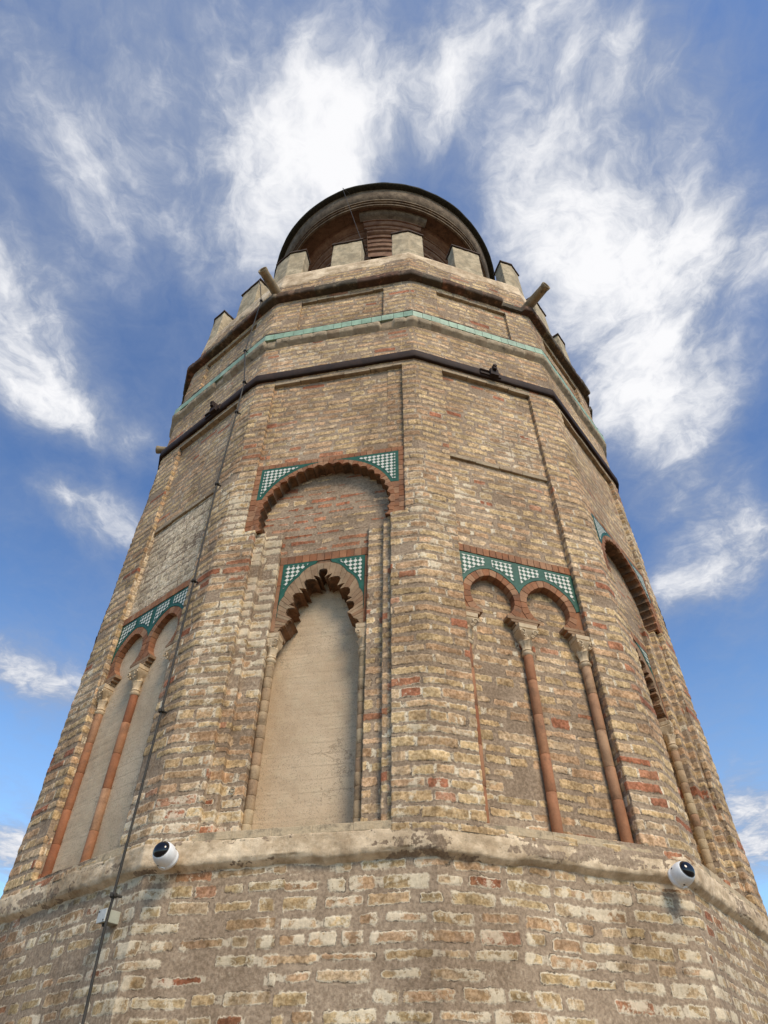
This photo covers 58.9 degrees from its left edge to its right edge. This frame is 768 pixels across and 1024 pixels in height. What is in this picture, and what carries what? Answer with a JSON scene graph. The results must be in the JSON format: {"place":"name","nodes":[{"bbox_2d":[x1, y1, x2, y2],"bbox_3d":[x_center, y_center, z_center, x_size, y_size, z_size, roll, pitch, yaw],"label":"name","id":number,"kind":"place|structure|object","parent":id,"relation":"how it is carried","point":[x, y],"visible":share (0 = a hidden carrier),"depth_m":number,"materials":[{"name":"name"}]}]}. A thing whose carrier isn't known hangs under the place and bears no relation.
{"place":"outdoors","nodes":[
{"label":"outdoors","id":0,"kind":"place"},
{"bbox_2d":[0,0,767,914],"label":"sky","id":1,"kind":"structure","parent":0,"point":[156,156],"materials":[{"name":"blue"}]},
{"label":"terrace floor","id":2,"kind":"structure","parent":0,"visible":0},
{"bbox_2d":[0,182,767,1023],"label":"brick tower","id":3,"kind":"structure","parent":2,"relation":"on","point":[430,746],"depth_m":4.92,"materials":[{"name":"brown brick"}]},
{"bbox_2d":[96,908,120,926],"bbox_3d":[-1.598,2.362,3.954,0.107,0.088,0.113,-30,-53,27],"label":"junction box","id":4,"kind":"object","parent":3,"relation":"attached to","point":[114,917],"visible":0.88,"depth_m":3.93,"materials":[{"name":"grey plastic"}]},
{"bbox_2d":[152,841,178,870],"bbox_3d":[-1.277,1.982,3.943,0.130,0.134,0.133,-9,-60,13],"label":"security camera","id":5,"kind":"object","parent":3,"relation":"attached to","point":[165,855],"visible":1,"depth_m":3.91,"materials":[{"name":"white plastic"}]},
{"bbox_2d":[81,188,364,1023],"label":"lightning cable","id":6,"kind":"object","parent":3,"relation":"attached to","point":[114,894],"visible":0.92,"depth_m":4.76,"materials":[{"name":"black metal"}]},
{"bbox_2d":[667,861,694,889],"bbox_3d":[1.780,2.146,4.037,0.130,0.134,0.133,15,-61,-18],"label":"security camera","id":7,"kind":"object","parent":3,"relation":"attached to","point":[681,875],"visible":1,"depth_m":4.00,"materials":[{"name":"white plastic"}]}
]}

